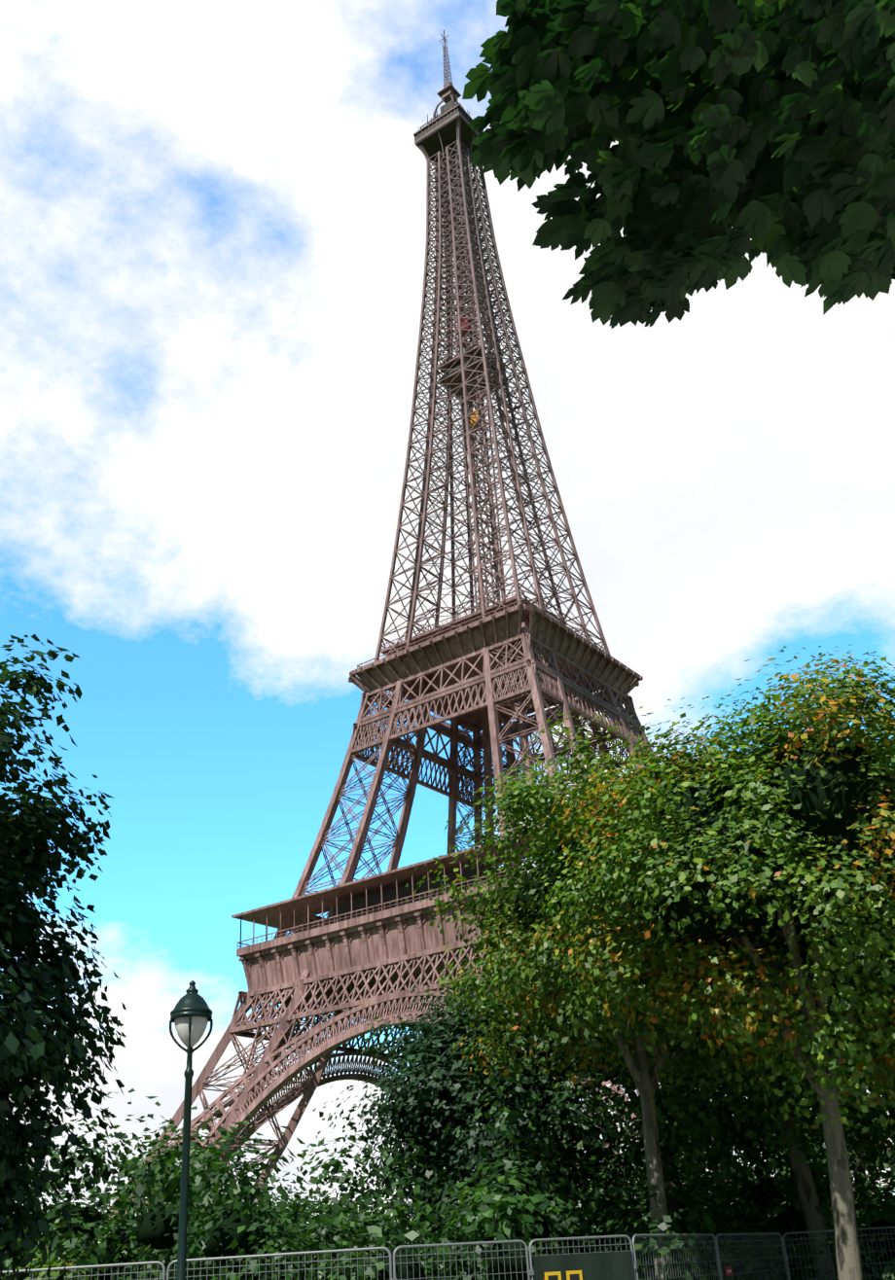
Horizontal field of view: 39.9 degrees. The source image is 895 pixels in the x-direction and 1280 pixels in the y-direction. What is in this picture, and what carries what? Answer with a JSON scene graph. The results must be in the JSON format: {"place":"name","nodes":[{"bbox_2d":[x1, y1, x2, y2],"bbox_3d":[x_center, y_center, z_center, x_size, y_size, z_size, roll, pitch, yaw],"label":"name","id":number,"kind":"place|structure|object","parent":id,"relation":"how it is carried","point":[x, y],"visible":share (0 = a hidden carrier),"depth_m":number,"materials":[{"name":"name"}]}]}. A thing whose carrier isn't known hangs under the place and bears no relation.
{"place":"outdoors","nodes":[
{"label":"outdoors","id":0,"kind":"place"},
{"bbox_2d":[0,0,894,1263],"label":"sky","id":1,"kind":"structure","parent":0,"point":[213,212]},
{"bbox_2d":[390,1031,561,1146],"bbox_3d":[0.873,12.378,33.936,4.548,3.276,4.799,-21,-32,31],"label":"shade tree","id":2,"kind":"object","parent":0,"point":[447,1100],"visible":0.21,"depth_m":32.44,"materials":[{"name":"green plant"}]},
{"bbox_2d":[529,1269,533,1275],"bbox_3d":[1.306,9.935,19.375,0.089,0.080,0.098,-21,-32,31],"label":"fence panel clamp","id":3,"kind":"object","parent":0,"point":[531,1271],"visible":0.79,"depth_m":19.35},
{"bbox_2d":[527,978,730,1089],"bbox_3d":[5.319,10.392,33.907,5.901,3.914,6.336,-21,-32,31],"label":"shade tree","id":4,"kind":"object","parent":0,"point":[615,1076],"depth_m":32.47,"materials":[{"name":"green plant"}]},
{"bbox_2d":[513,829,762,977],"bbox_3d":[4.634,5.634,27.007,5.687,3.418,6.366,-21,-32,31],"label":"shade tree","id":5,"kind":"object","parent":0,"point":[536,884],"depth_m":26.35,"materials":[{"name":"green plant"}]},
{"bbox_2d":[462,0,894,328],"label":"foliage","id":6,"kind":"object","parent":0,"point":[707,129],"depth_m":7.12,"materials":[{"name":"green plant"}]},
{"bbox_2d":[563,46,894,279],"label":"chestnut branch","id":7,"kind":"object","parent":6,"relation":"attached to","point":[892,275],"depth_m":10.70,"materials":[{"name":"green plant"}]},
{"bbox_2d":[650,742,894,955],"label":"shade tree","id":8,"kind":"object","parent":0,"point":[814,797],"visible":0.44,"depth_m":20.97,"materials":[{"name":"green plant"}]},
{"bbox_2d":[783,1228,894,1279],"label":"fence panel","id":9,"kind":"object","parent":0,"point":[830,1254],"visible":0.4,"depth_m":25.76,"materials":[{"name":"grey metal"}]},
{"bbox_2d":[882,1273,894,1279],"bbox_3d":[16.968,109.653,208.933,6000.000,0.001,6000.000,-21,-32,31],"label":"ground","id":10,"kind":"structure","parent":0,"point":[892,1275],"depth_m":106.36,"materials":[{"name":"green plant"}]},
{"bbox_2d":[0,1238,106,1279],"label":"shrub leaves","id":11,"kind":"object","parent":10,"relation":"on","point":[44,1274],"visible":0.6,"depth_m":20.64,"materials":[{"name":"green plant"}]},
{"bbox_2d":[0,634,126,1279],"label":"tree","id":12,"kind":"object","parent":10,"relation":"on","point":[34,1051],"visible":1,"depth_m":12.03,"materials":[{"name":"green plant"}]},
{"bbox_2d":[0,1260,165,1279],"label":"fence frame","id":13,"kind":"object","parent":10,"relation":"on","point":[102,1265],"visible":1,"depth_m":18.81,"materials":[{"name":"grey metal"}]},
{"bbox_2d":[5,1264,162,1279],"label":"fence panel","id":14,"kind":"object","parent":13,"relation":"attached to","point":[104,1274],"visible":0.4,"depth_m":18.76,"materials":[{"name":"grey metal"}]},
{"bbox_2d":[166,1246,391,1279],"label":"fence frame","id":15,"kind":"object","parent":10,"relation":"on","point":[289,1254],"visible":0.98,"depth_m":18.75,"materials":[{"name":"grey metal"}]},
{"bbox_2d":[169,1249,389,1279],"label":"fence panel","id":16,"kind":"object","parent":15,"relation":"attached to","point":[285,1262],"visible":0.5,"depth_m":18.68,"materials":[{"name":"grey metal"}]},
{"bbox_2d":[0,1066,894,1279],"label":"shrub leaves","id":17,"kind":"object","parent":10,"relation":"on","point":[335,1226],"visible":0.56,"depth_m":27.14,"materials":[{"name":"green plant"}]},
{"bbox_2d":[0,1168,894,1279],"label":"shrub leaves","id":18,"kind":"object","parent":10,"relation":"on","point":[148,1235],"visible":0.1,"depth_m":25.85,"materials":[{"name":"green plant"}]},
{"bbox_2d":[392,1239,530,1279],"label":"fence frame","id":19,"kind":"object","parent":10,"relation":"on","point":[455,1244],"visible":0.98,"depth_m":19.14,"materials":[{"name":"grey metal"}]},
{"bbox_2d":[394,1244,527,1279],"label":"fence panel","id":20,"kind":"object","parent":19,"relation":"attached to","point":[455,1253],"visible":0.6,"depth_m":19.04,"materials":[{"name":"grey metal"}]},
{"bbox_2d":[312,966,632,1270],"bbox_3d":[1.081,13.669,33.365,8.806,9.655,8.154,-21,-32,31],"label":"tree","id":21,"kind":"object","parent":10,"relation":"on","point":[441,1150],"depth_m":32.04,"materials":[{"name":"green plant"}]},
{"bbox_2d":[528,1234,636,1279],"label":"fence frame","id":22,"kind":"object","parent":10,"relation":"on","point":[574,1238],"visible":0.94,"depth_m":19.97,"materials":[{"name":"grey metal"}]},
{"bbox_2d":[544,1271,561,1279],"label":"letter","id":23,"kind":"object","parent":22,"relation":"attached to","point":[557,1273],"visible":0.67,"depth_m":19.48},
{"bbox_2d":[547,1275,558,1279],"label":"warning pictogram","id":24,"kind":"object","parent":23,"relation":"attached to","point":[552,1277],"visible":1,"depth_m":19.45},
{"bbox_2d":[566,1270,582,1279],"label":"letter","id":25,"kind":"object","parent":22,"relation":"attached to","point":[579,1272],"visible":0.67,"depth_m":19.65,"materials":[{"name":"yellow plastic"}]},
{"bbox_2d":[568,1274,579,1279],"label":"warning pictogram","id":26,"kind":"object","parent":25,"relation":"attached to","point":[574,1276],"visible":1,"depth_m":19.62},
{"bbox_2d":[532,1237,631,1256],"bbox_3d":[2.216,10.582,19.546,0.020,1.970,1.938,-44,-47,51],"label":"fence panel","id":27,"kind":"object","parent":22,"relation":"attached to","point":[573,1246],"visible":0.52,"depth_m":19.92,"materials":[{"name":"grey metal"}]},
{"bbox_2d":[533,1250,634,1279],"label":"banner","id":28,"kind":"object","parent":22,"relation":"attached to","point":[615,1265],"visible":1,"depth_m":19.84,"materials":[{"name":"fabric"}]},
{"bbox_2d":[403,726,889,1279],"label":"tree","id":29,"kind":"object","parent":10,"relation":"on","point":[532,974],"depth_m":25.19,"materials":[{"name":"green plant"}]},
{"bbox_2d":[451,928,881,1279],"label":"tree","id":30,"kind":"object","parent":10,"relation":"on","point":[677,1139],"depth_m":30.98,"materials":[{"name":"green plant"}]},
{"bbox_2d":[632,1233,721,1279],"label":"fence frame","id":31,"kind":"object","parent":10,"relation":"on","point":[677,1234],"visible":0.94,"depth_m":21.79,"materials":[{"name":"grey metal"}]},
{"bbox_2d":[634,1236,718,1279],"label":"fence panel","id":32,"kind":"object","parent":31,"relation":"attached to","point":[667,1249],"visible":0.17,"depth_m":21.53,"materials":[{"name":"grey metal"}]},
{"bbox_2d":[523,643,894,1279],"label":"tree","id":33,"kind":"object","parent":10,"relation":"on","point":[842,693],"depth_m":20.78,"materials":[{"name":"green plant"}]},
{"bbox_2d":[714,1232,788,1279],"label":"fence frame","id":34,"kind":"object","parent":10,"relation":"on","point":[759,1233],"visible":0.94,"depth_m":24.70,"materials":[{"name":"grey metal"}]},
{"bbox_2d":[724,1266,732,1276],"bbox_3d":[5.253,11.783,23.028,0.012,0.160,0.280,-20,-32,28],"label":"sign","id":35,"kind":"object","parent":34,"relation":"attached to","point":[727,1272],"visible":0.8,"depth_m":23.00,"materials":[{"name":"plastic"}]},
{"bbox_2d":[717,1234,786,1279],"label":"fence panel","id":36,"kind":"object","parent":34,"relation":"attached to","point":[733,1260],"visible":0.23,"depth_m":24.17,"materials":[{"name":"grey metal"}]},
{"bbox_2d":[618,976,894,1279],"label":"tree","id":37,"kind":"object","parent":10,"relation":"on","point":[860,1144],"depth_m":29.39,"materials":[{"name":"green plant"}]},
{"bbox_2d":[658,1080,894,1276],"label":"tree","id":38,"kind":"object","parent":10,"relation":"on","point":[889,1155],"depth_m":39.48,"materials":[{"name":"green plant"}]},
{"bbox_2d":[781,713,894,1110],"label":"tree","id":39,"kind":"object","parent":10,"relation":"on","point":[890,1046],"depth_m":23.29,"materials":[{"name":"green plant"}]},
{"bbox_2d":[782,1225,894,1279],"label":"fence frame","id":40,"kind":"object","parent":10,"relation":"on","point":[830,1230],"visible":0.88,"depth_m":25.83,"materials":[{"name":"grey metal"}]},
{"bbox_2d":[829,973,894,1158],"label":"tree","id":41,"kind":"object","parent":10,"relation":"on","point":[889,1130],"visible":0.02,"depth_m":27.91,"materials":[{"name":"green plant"}]},
{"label":"tower pedestals","id":42,"kind":"object","parent":10,"relation":"on","visible":0},
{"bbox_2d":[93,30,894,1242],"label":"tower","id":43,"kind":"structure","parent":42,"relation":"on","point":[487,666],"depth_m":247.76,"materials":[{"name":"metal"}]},
{"bbox_2d":[333,96,504,923],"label":"eiffel tower recesses","id":44,"kind":"object","parent":43,"relation":"on","point":[430,144],"visible":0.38,"depth_m":220.03,"materials":[{"name":"brown metal"}]},
{"bbox_2d":[457,316,470,338],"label":"elevator","id":45,"kind":"object","parent":43,"relation":"attached to","point":[465,320],"visible":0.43,"depth_m":304.36,"materials":[{"name":"red metal"}]},
{"bbox_2d":[469,409,485,428],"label":"elevator","id":46,"kind":"object","parent":43,"relation":"on","point":[475,420],"visible":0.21,"depth_m":290.66,"materials":[{"name":"orange"}]},
{"label":"path","id":47,"kind":"structure","parent":0,"visible":0},
{"bbox_2d":[169,980,213,1279],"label":"lamp post","id":48,"kind":"object","parent":47,"relation":"on","point":[191,1003],"visible":0.94,"depth_m":16.96,"materials":[{"name":"metal"}]},
{"bbox_2d":[174,1016,208,1046],"bbox_3d":[-3.628,5.535,17.425,0.470,0.440,0.470,-21,-32,31],"label":"lamp globe","id":49,"kind":"object","parent":48,"relation":"attached to","point":[198,1025],"visible":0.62,"depth_m":17.30,"materials":[{"name":"white glass"}]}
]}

